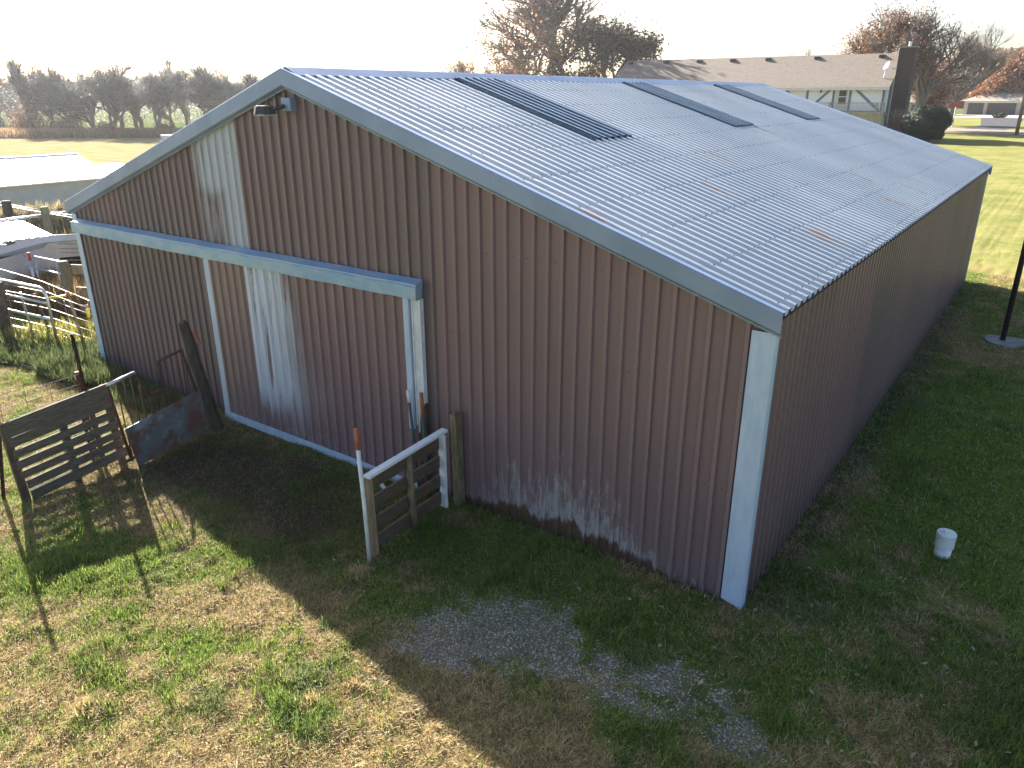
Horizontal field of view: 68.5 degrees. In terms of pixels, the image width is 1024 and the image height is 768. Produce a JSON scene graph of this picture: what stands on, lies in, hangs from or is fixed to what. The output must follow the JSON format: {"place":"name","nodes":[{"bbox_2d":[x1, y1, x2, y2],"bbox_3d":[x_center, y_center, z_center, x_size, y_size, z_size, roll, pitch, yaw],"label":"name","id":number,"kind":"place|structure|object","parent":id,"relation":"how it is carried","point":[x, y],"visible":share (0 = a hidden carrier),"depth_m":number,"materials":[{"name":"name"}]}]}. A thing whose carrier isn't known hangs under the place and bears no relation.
{"place":"outdoors","nodes":[
{"label":"outdoors","id":0,"kind":"place"},
{"bbox_2d":[0,207,74,234],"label":"earth bank","id":1,"kind":"structure","parent":0,"point":[52,221],"depth_m":21.08,"materials":[{"name":"brown plant"}]},
{"bbox_2d":[0,126,181,138],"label":"tall dry grass","id":2,"kind":"structure","parent":0,"point":[66,132],"depth_m":79.78,"materials":[{"name":"brown plant"}]},
{"bbox_2d":[0,101,1023,767],"bbox_3d":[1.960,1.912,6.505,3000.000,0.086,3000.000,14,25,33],"label":"ground","id":3,"kind":"structure","parent":0,"point":[998,243],"depth_m":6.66,"materials":[{"name":"green plant"}]},
{"bbox_2d":[0,422,5,499],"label":"steel post","id":4,"kind":"object","parent":3,"relation":"on","point":[2,483],"visible":0.8,"depth_m":8.15,"materials":[{"name":"brown metal"}]},
{"bbox_2d":[0,281,10,331],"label":"fence post","id":5,"kind":"object","parent":3,"relation":"on","point":[4,314],"visible":0.7,"depth_m":13.66,"materials":[{"name":"brown wood"}]},
{"bbox_2d":[0,278,56,337],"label":"pipe gate","id":6,"kind":"structure","parent":5,"relation":"attached to","point":[47,303],"depth_m":13.26,"materials":[{"name":"silver metal"}]},
{"bbox_2d":[0,269,95,341],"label":"wire fence","id":7,"kind":"object","parent":5,"relation":"attached to","point":[47,308],"visible":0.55,"depth_m":13.27,"materials":[{"name":"metal"}]},
{"bbox_2d":[49,293,88,300],"bbox_3d":[-7.548,-1.490,13.081,1.017,0.126,0.263,4,21,11],"label":"gate handle","id":8,"kind":"object","parent":7,"relation":"hanging from","point":[61,296],"visible":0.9,"depth_m":13.12,"materials":[{"name":"yellow plastic"}]},
{"bbox_2d":[86,309,89,317],"bbox_3d":[-7.092,-1.185,12.585,0.060,0.152,0.087,-3,21,-9],"label":"gate handle","id":9,"kind":"object","parent":7,"relation":"attached to","point":[88,313],"visible":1,"depth_m":12.56,"materials":[{"name":"yellow plastic"}]},
{"bbox_2d":[0,200,14,221],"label":"fence post","id":10,"kind":"object","parent":3,"relation":"on","point":[7,208],"visible":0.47,"depth_m":18.70,"materials":[{"name":"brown wood"}]},
{"bbox_2d":[0,202,71,218],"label":"wire fence","id":11,"kind":"object","parent":10,"relation":"attached to","point":[37,210],"visible":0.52,"depth_m":18.51,"materials":[{"name":"metal"}]},
{"bbox_2d":[4,228,15,245],"bbox_3d":[-10.802,-2.607,16.333,0.277,1.558,0.218,14,25,33],"label":"fence post","id":12,"kind":"object","parent":3,"relation":"on","point":[10,242],"visible":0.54,"depth_m":16.10,"materials":[{"name":"wood"}]},
{"bbox_2d":[0,234,80,268],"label":"wire fence","id":13,"kind":"object","parent":12,"relation":"attached to","point":[49,235],"visible":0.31,"depth_m":16.18,"materials":[{"name":"metal"}]},
{"bbox_2d":[0,69,23,124],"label":"oak tree","id":14,"kind":"object","parent":3,"relation":"on","point":[2,122],"visible":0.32,"depth_m":114.23,"materials":[{"name":"brown plant"}]},
{"bbox_2d":[0,47,44,111],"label":"bare tree","id":15,"kind":"object","parent":3,"relation":"on","point":[13,78],"visible":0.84,"depth_m":83.32,"materials":[{"name":"grey plant"}]},
{"bbox_2d":[3,104,47,128],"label":"round bush","id":16,"kind":"object","parent":3,"relation":"on","point":[30,122],"visible":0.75,"depth_m":82.66,"materials":[{"name":"green plant"}]},
{"bbox_2d":[0,220,51,247],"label":"animal shelter","id":17,"kind":"object","parent":3,"relation":"on","point":[19,228],"visible":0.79,"depth_m":17.29,"materials":[{"name":"white metal"}]},
{"bbox_2d":[19,292,32,327],"bbox_3d":[-8.825,-1.258,13.699,0.104,0.858,0.043,-3,21,-9],"label":"steel post","id":18,"kind":"object","parent":3,"relation":"on","point":[26,311],"visible":0.66,"depth_m":13.65,"materials":[{"name":"silver metal"}]},
{"bbox_2d":[27,252,37,289],"bbox_3d":[-9.889,-2.139,15.569,0.085,1.165,0.070,-13,24,-29],"label":"stake","id":19,"kind":"object","parent":3,"relation":"on","point":[30,262],"visible":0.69,"depth_m":15.43,"materials":[{"name":"red paint"}]},
{"bbox_2d":[32,255,63,291],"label":"pipe gate","id":20,"kind":"structure","parent":19,"relation":"attached to","point":[43,258],"depth_m":15.26,"materials":[{"name":"silver metal"}]},
{"bbox_2d":[0,211,68,233],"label":"pipe rail","id":21,"kind":"object","parent":3,"relation":"on","point":[35,216],"visible":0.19,"depth_m":18.24,"materials":[{"name":"grey metal"}]},
{"bbox_2d":[0,199,73,234],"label":"dead weeds","id":22,"kind":"object","parent":3,"relation":"on","point":[38,206],"visible":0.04,"depth_m":21.11,"materials":[{"name":"brown plant"}]},
{"bbox_2d":[0,235,82,288],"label":"animal shelter","id":23,"kind":"object","parent":3,"relation":"on","point":[13,259],"visible":0.32,"depth_m":15.94,"materials":[{"name":"grey metal"}]},
{"bbox_2d":[33,293,51,331],"bbox_3d":[-8.460,-1.220,13.587,0.223,0.856,0.054,3,21,8],"label":"stake","id":24,"kind":"object","parent":3,"relation":"on","point":[41,310],"visible":0.68,"depth_m":13.53,"materials":[{"name":"brown wood"}]},
{"bbox_2d":[2,226,91,317],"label":"dry weeds","id":25,"kind":"object","parent":3,"relation":"on","point":[78,280],"visible":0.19,"depth_m":15.19,"materials":[{"name":"beige plant"}]},
{"bbox_2d":[40,206,53,234],"bbox_3d":[-11.351,-3.515,18.532,0.194,1.670,0.185,14,25,33],"label":"fence post","id":26,"kind":"object","parent":3,"relation":"on","point":[46,219],"visible":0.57,"depth_m":18.29,"materials":[{"name":"grey wood"}]},
{"bbox_2d":[28,60,77,126],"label":"bare tree","id":27,"kind":"object","parent":3,"relation":"on","point":[45,89],"visible":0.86,"depth_m":82.29,"materials":[{"name":"brown plant"}]},
{"bbox_2d":[10,66,96,126],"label":"oak tree","id":28,"kind":"object","parent":3,"relation":"on","point":[35,102],"visible":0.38,"depth_m":85.47,"materials":[{"name":"grey plant"}]},
{"bbox_2d":[0,153,108,207],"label":"livestock shed","id":29,"kind":"structure","parent":3,"relation":"on","point":[52,178],"depth_m":26.48,"materials":[{"name":"white metal"}]},
{"bbox_2d":[38,114,86,128],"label":"round bush","id":30,"kind":"object","parent":3,"relation":"on","point":[59,124],"visible":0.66,"depth_m":82.90,"materials":[{"name":"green plant"}]},
{"bbox_2d":[0,383,132,501],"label":"slatted hurdle","id":31,"kind":"object","parent":3,"relation":"on","point":[61,415],"visible":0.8,"depth_m":8.33,"materials":[{"name":"brown wood"}]},
{"bbox_2d":[58,260,80,321],"bbox_3d":[-8.604,-1.784,14.632,0.184,1.220,0.175,14,25,33],"label":"fence post","id":32,"kind":"object","parent":3,"relation":"on","point":[65,273],"visible":0.78,"depth_m":14.52,"materials":[{"name":"wood"}]},
{"bbox_2d":[65,291,82,334],"bbox_3d":[-7.728,-1.169,13.312,0.153,0.954,0.061,2,21,6],"label":"stake","id":33,"kind":"object","parent":3,"relation":"on","point":[73,310],"visible":0.82,"depth_m":13.25,"materials":[{"name":"beige wood"}]},
{"bbox_2d":[52,75,101,127],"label":"bare tree","id":34,"kind":"object","parent":3,"relation":"on","point":[77,103],"visible":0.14,"depth_m":85.40,"materials":[{"name":"grey plant"}]},
{"bbox_2d":[71,264,91,313],"bbox_3d":[-7.012,-1.728,14.434,2.975,1.150,0.133,4,21,10],"label":"plank fence","id":35,"kind":"object","parent":3,"relation":"on","point":[76,268],"visible":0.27,"depth_m":14.61,"materials":[{"name":"beige wood"}]},
{"bbox_2d":[64,69,99,128],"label":"bare tree","id":36,"kind":"object","parent":3,"relation":"on","point":[91,100],"visible":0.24,"depth_m":85.03,"materials":[{"name":"grey plant"}]},
{"bbox_2d":[74,371,95,449],"bbox_3d":[-5.076,0.378,8.973,0.065,1.120,0.059,5,22,12],"label":"steel post","id":37,"kind":"object","parent":3,"relation":"on","point":[78,381],"visible":0.35,"depth_m":8.81,"materials":[{"name":"metal"}]},
{"bbox_2d":[70,333,101,456],"bbox_3d":[-4.980,0.192,8.829,0.043,1.672,0.181,-7,22,-17],"label":"steel post","id":38,"kind":"object","parent":3,"relation":"on","point":[75,350],"visible":0.52,"depth_m":8.62,"materials":[{"name":"brown metal"}]},
{"bbox_2d":[0,374,91,479],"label":"wire fence","id":39,"kind":"object","parent":38,"relation":"attached to","point":[41,405],"visible":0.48,"depth_m":8.41,"materials":[{"name":"metal"}]},
{"bbox_2d":[0,316,183,414],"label":"tall grass","id":40,"kind":"structure","parent":3,"relation":"on","point":[44,354],"depth_m":12.09,"materials":[{"name":"green plant"}]},
{"bbox_2d":[82,163,123,172],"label":"livestock shed","id":41,"kind":"structure","parent":3,"relation":"on","point":[109,167],"depth_m":28.52,"materials":[{"name":"white metal"}]},
{"bbox_2d":[93,121,118,130],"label":"round bush","id":42,"kind":"object","parent":3,"relation":"on","point":[104,125],"visible":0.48,"depth_m":80.92,"materials":[{"name":"green plant"}]},
{"bbox_2d":[54,57,160,128],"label":"bare tree","id":43,"kind":"object","parent":3,"relation":"on","point":[108,85],"visible":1,"depth_m":79.74,"materials":[{"name":"brown plant"}]},
{"bbox_2d":[87,75,134,127],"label":"bare tree","id":44,"kind":"object","parent":3,"relation":"on","point":[115,120],"visible":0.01,"depth_m":84.07,"materials":[{"name":"grey plant"}]},
{"bbox_2d":[0,75,236,127],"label":"thicket","id":45,"kind":"object","parent":3,"relation":"on","point":[8,101],"visible":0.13,"depth_m":102.30,"materials":[{"name":"green plant"}]},
{"bbox_2d":[0,75,257,106],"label":"woods","id":46,"kind":"object","parent":3,"relation":"on","point":[173,93],"depth_m":306.39,"materials":[{"name":"grey plant"}]},
{"bbox_2d":[123,75,143,127],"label":"bare tree","id":47,"kind":"object","parent":3,"relation":"on","point":[135,121],"visible":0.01,"depth_m":87.94,"materials":[{"name":"grey plant"}]},
{"bbox_2d":[123,76,150,127],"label":"bare tree","id":48,"kind":"object","parent":3,"relation":"on","point":[134,110],"visible":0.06,"depth_m":85.05,"materials":[{"name":"grey plant"}]},
{"bbox_2d":[106,349,208,465],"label":"sheet gate","id":49,"kind":"structure","parent":3,"relation":"on","point":[165,429],"depth_m":9.13,"materials":[{"name":"metal"}]},
{"bbox_2d":[137,69,179,127],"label":"bare tree","id":50,"kind":"object","parent":3,"relation":"on","point":[159,105],"visible":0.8,"depth_m":84.53,"materials":[{"name":"grey plant"}]},
{"bbox_2d":[131,65,195,127],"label":"bare tree","id":51,"kind":"object","parent":3,"relation":"on","point":[178,101],"visible":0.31,"depth_m":85.57,"materials":[{"name":"grey plant"}]},
{"bbox_2d":[156,121,174,129],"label":"round bush","id":52,"kind":"object","parent":3,"relation":"on","point":[161,125],"visible":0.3,"depth_m":81.37,"materials":[{"name":"green plant"}]},
{"bbox_2d":[160,134,171,138],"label":"white trough","id":53,"kind":"object","parent":3,"relation":"on","point":[164,136],"visible":0.34,"depth_m":75.87,"materials":[{"name":"paint"}]},
{"bbox_2d":[154,53,193,125],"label":"bare tree","id":54,"kind":"object","parent":3,"relation":"on","point":[177,73],"visible":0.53,"depth_m":89.05,"materials":[{"name":"grey plant"}]},
{"bbox_2d":[178,320,224,431],"bbox_3d":[-3.989,-0.101,9.705,0.370,1.526,0.196,1,21,3],"label":"wooden post","id":55,"kind":"object","parent":3,"relation":"on","point":[215,422],"visible":0.95,"depth_m":9.63,"materials":[{"name":"brown wood"}]},
{"bbox_2d":[180,68,233,112],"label":"bare tree","id":56,"kind":"object","parent":3,"relation":"on","point":[202,98],"visible":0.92,"depth_m":89.10,"materials":[{"name":"grey plant"}]},
{"bbox_2d":[185,59,232,114],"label":"bare tree","id":57,"kind":"object","parent":3,"relation":"on","point":[198,68],"visible":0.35,"depth_m":89.95,"materials":[{"name":"grey plant"}]},
{"bbox_2d":[209,70,243,100],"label":"bare tree","id":58,"kind":"object","parent":3,"relation":"on","point":[229,88],"visible":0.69,"depth_m":90.50,"materials":[{"name":"grey plant"}]},
{"bbox_2d":[234,68,268,90],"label":"bare tree","id":59,"kind":"object","parent":3,"relation":"on","point":[249,79],"visible":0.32,"depth_m":89.38,"materials":[{"name":"grey plant"}]},
{"bbox_2d":[354,428,371,562],"bbox_3d":[-1.370,1.052,6.926,0.041,1.369,0.129,-11,24,-27],"label":"stake","id":60,"kind":"object","parent":3,"relation":"on","point":[360,471],"visible":0.98,"depth_m":6.89,"materials":[{"name":"white paint"}]},
{"bbox_2d":[363,428,447,558],"bbox_3d":[-1.011,1.068,7.470,0.114,0.934,1.173,14,25,32],"label":"hurdle","id":61,"kind":"object","parent":3,"relation":"on","point":[407,458],"visible":0.96,"depth_m":7.40,"materials":[{"name":"white paint"}]},
{"bbox_2d":[406,390,419,486],"bbox_3d":[-1.056,0.662,8.121,0.036,1.237,0.158,-19,28,-40],"label":"stake","id":62,"kind":"object","parent":3,"relation":"on","point":[411,420],"visible":0.63,"depth_m":8.03,"materials":[{"name":"white paint"}]},
{"bbox_2d":[419,392,429,497],"bbox_3d":[-0.930,0.682,8.056,0.040,1.246,0.096,-15,26,-34],"label":"stake","id":63,"kind":"object","parent":3,"relation":"on","point":[423,420],"visible":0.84,"depth_m":7.94,"materials":[{"name":"orange paint"}]},
{"bbox_2d":[423,55,478,72],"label":"tree","id":64,"kind":"object","parent":3,"relation":"on","point":[460,65],"visible":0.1,"depth_m":82.75,"materials":[{"name":"brown plant"}]},
{"bbox_2d":[449,411,465,507],"bbox_3d":[-0.573,0.810,7.926,0.105,1.148,0.105,14,25,33],"label":"wooden post","id":65,"kind":"object","parent":3,"relation":"on","point":[456,437],"visible":0.79,"depth_m":7.88,"materials":[{"name":"brown wood"}]},
{"bbox_2d":[447,53,484,72],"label":"oak tree","id":66,"kind":"object","parent":3,"relation":"on","point":[470,67],"visible":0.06,"depth_m":109.44,"materials":[{"name":"brown plant"}]},
{"bbox_2d":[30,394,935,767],"bbox_3d":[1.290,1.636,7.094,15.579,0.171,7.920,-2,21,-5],"label":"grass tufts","id":67,"kind":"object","parent":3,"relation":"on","point":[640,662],"visible":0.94,"depth_m":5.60,"materials":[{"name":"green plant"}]},
{"bbox_2d":[479,54,538,74],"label":"oak tree","id":68,"kind":"object","parent":3,"relation":"on","point":[507,66],"visible":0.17,"depth_m":106.61,"materials":[{"name":"brown plant"}]},
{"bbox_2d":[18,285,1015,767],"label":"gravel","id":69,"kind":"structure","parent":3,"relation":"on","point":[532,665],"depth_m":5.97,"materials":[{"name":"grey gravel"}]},
{"bbox_2d":[64,67,992,608],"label":"barn","id":70,"kind":"structure","parent":3,"relation":"on","point":[674,331],"depth_m":7.81,"materials":[{"name":"paint"}]},
{"bbox_2d":[203,259,421,488],"bbox_3d":[-2.461,-0.225,8.983,3.570,2.230,0.086,14,25,33],"label":"sliding door","id":71,"kind":"structure","parent":70,"relation":"in","point":[308,363],"depth_m":8.85,"materials":[{"name":"paint"}]},
{"bbox_2d":[448,0,637,75],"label":"oak tree","id":72,"kind":"object","parent":3,"relation":"on","point":[549,17],"visible":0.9,"depth_m":98.11,"materials":[{"name":"brown plant"}]},
{"bbox_2d":[574,61,599,76],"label":"oak tree","id":73,"kind":"object","parent":3,"relation":"on","point":[585,69],"visible":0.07,"depth_m":105.19,"materials":[{"name":"brown plant"}]},
{"bbox_2d":[529,9,669,77],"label":"oak tree","id":74,"kind":"object","parent":3,"relation":"on","point":[626,44],"visible":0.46,"depth_m":98.99,"materials":[{"name":"brown plant"}]},
{"bbox_2d":[248,309,1023,765],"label":"fallen leaves","id":75,"kind":"object","parent":3,"relation":"on","point":[782,641],"visible":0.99,"depth_m":5.78,"materials":[{"name":"brown plant"}]},
{"bbox_2d":[788,41,812,55],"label":"tree","id":76,"kind":"object","parent":3,"relation":"on","point":[808,54],"visible":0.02,"depth_m":102.28,"materials":[{"name":"brown plant"}]},
{"bbox_2d":[833,0,943,103],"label":"oak tree","id":77,"kind":"object","parent":3,"relation":"on","point":[891,27],"visible":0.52,"depth_m":86.73,"materials":[{"name":"brown plant"}]},
{"bbox_2d":[851,0,989,105],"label":"oak tree","id":78,"kind":"object","parent":3,"relation":"on","point":[933,50],"visible":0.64,"depth_m":86.23,"materials":[{"name":"brown plant"}]},
{"bbox_2d":[901,104,953,141],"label":"round bush","id":79,"kind":"object","parent":3,"relation":"on","point":[936,123],"visible":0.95,"depth_m":68.13,"materials":[{"name":"green plant"}]},
{"bbox_2d":[908,94,952,111],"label":"farmhouse","id":80,"kind":"object","parent":3,"relation":"on","point":[911,107],"visible":0.13,"depth_m":161.22,"materials":[{"name":"beige"}]},
{"bbox_2d":[911,56,957,109],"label":"oak tree","id":81,"kind":"object","parent":3,"relation":"on","point":[932,97],"visible":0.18,"depth_m":90.49,"materials":[{"name":"brown plant"}]},
{"bbox_2d":[910,61,969,104],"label":"bare tree","id":82,"kind":"object","parent":3,"relation":"on","point":[941,87],"visible":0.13,"depth_m":107.17,"materials":[{"name":"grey plant"}]},
{"bbox_2d":[933,528,956,558],"bbox_3d":[4.116,1.558,7.174,0.174,0.372,0.174,14,25,33],"label":"cleanout pipe","id":83,"kind":"object","parent":3,"relation":"on","point":[945,541],"visible":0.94,"depth_m":7.10,"materials":[{"name":"white plastic"}]},
{"bbox_2d":[950,102,962,126],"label":"signpost","id":84,"kind":"object","parent":3,"relation":"on","point":[958,104],"visible":0.71,"depth_m":102.02,"materials":[{"name":"red metal"}]},
{"bbox_2d":[950,20,1021,125],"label":"bare tree","id":85,"kind":"object","parent":3,"relation":"on","point":[992,64],"visible":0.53,"depth_m":103.00,"materials":[{"name":"brown plant"}]},
{"bbox_2d":[955,115,1023,117],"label":"concrete apron","id":86,"kind":"object","parent":3,"relation":"on","point":[990,116],"visible":0.67,"depth_m":151.58,"materials":[{"name":"white concrete"}]},
{"bbox_2d":[962,90,1023,114],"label":"garage","id":87,"kind":"structure","parent":3,"relation":"on","point":[999,101],"depth_m":162.82,"materials":[{"name":"beige"}]},
{"bbox_2d":[966,103,983,114],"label":"garage door","id":88,"kind":"structure","parent":87,"relation":"in","point":[973,108],"depth_m":164.63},
{"bbox_2d":[986,103,1016,114],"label":"garage door","id":89,"kind":"structure","parent":87,"relation":"in","point":[1009,108],"depth_m":161.80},
{"bbox_2d":[962,46,1023,99],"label":"oak tree","id":90,"kind":"object","parent":3,"relation":"on","point":[1004,82],"visible":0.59,"depth_m":163.69,"materials":[{"name":"orange plant"}]},
{"bbox_2d":[991,111,1007,117],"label":"round bush","id":91,"kind":"object","parent":3,"relation":"on","point":[1000,114],"visible":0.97,"depth_m":142.64,"materials":[{"name":"green plant"}]},
{"bbox_2d":[982,241,1023,348],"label":"steel pole","id":92,"kind":"object","parent":3,"relation":"on","point":[1005,340],"visible":0.9,"depth_m":13.16,"materials":[{"name":"metal"}]},
{"bbox_2d":[1007,50,1023,93],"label":"oak tree","id":93,"kind":"object","parent":3,"relation":"on","point":[1020,60],"visible":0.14,"depth_m":165.26,"materials":[{"name":"brown plant"}]},
{"bbox_2d":[1014,94,1023,134],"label":"utility pole","id":94,"kind":"object","parent":3,"relation":"on","point":[1019,119],"depth_m":81.25,"materials":[{"name":"brown wood"}]},
{"bbox_2d":[0,0,1023,84],"label":"sky","id":95,"kind":"structure","parent":0,"point":[265,36],"materials":[{"name":"white"}]},
{"bbox_2d":[615,41,919,127],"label":"house","id":96,"kind":"structure","parent":0,"point":[876,88],"depth_m":75.78,"materials":[{"name":"white paint"}]},
{"bbox_2d":[834,90,847,110],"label":"door","id":97,"kind":"structure","parent":96,"relation":"in","point":[841,95],"depth_m":74.30,"materials":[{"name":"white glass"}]},
{"bbox_2d":[883,107,910,133],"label":"ornamental grass","id":98,"kind":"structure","parent":0,"point":[896,124],"depth_m":70.83,"materials":[{"name":"brown plant"}]},
{"bbox_2d":[944,128,1023,134],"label":"road","id":99,"kind":"structure","parent":0,"point":[988,131],"depth_m":89.97,"materials":[{"name":"grey asphalt"}]},
{"bbox_2d":[965,118,1023,129],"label":"driveway","id":100,"kind":"structure","parent":0,"point":[997,123],"depth_m":114.49,"materials":[{"name":"concrete"}]},
{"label":"wire post","id":101,"kind":"object","parent":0,"visible":0},
{"bbox_2d":[8,105,175,115],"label":"overhead wires","id":102,"kind":"object","parent":101,"relation":"attached to","point":[48,113],"visible":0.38,"depth_m":82.50,"materials":[{"name":"metal"}]},
{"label":"hills","id":103,"kind":"structure","parent":0,"visible":0},
{"bbox_2d":[911,46,1023,107],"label":"woods","id":104,"kind":"object","parent":103,"relation":"on","point":[970,79],"visible":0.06,"depth_m":241.99,"materials":[{"name":"brown plant"}]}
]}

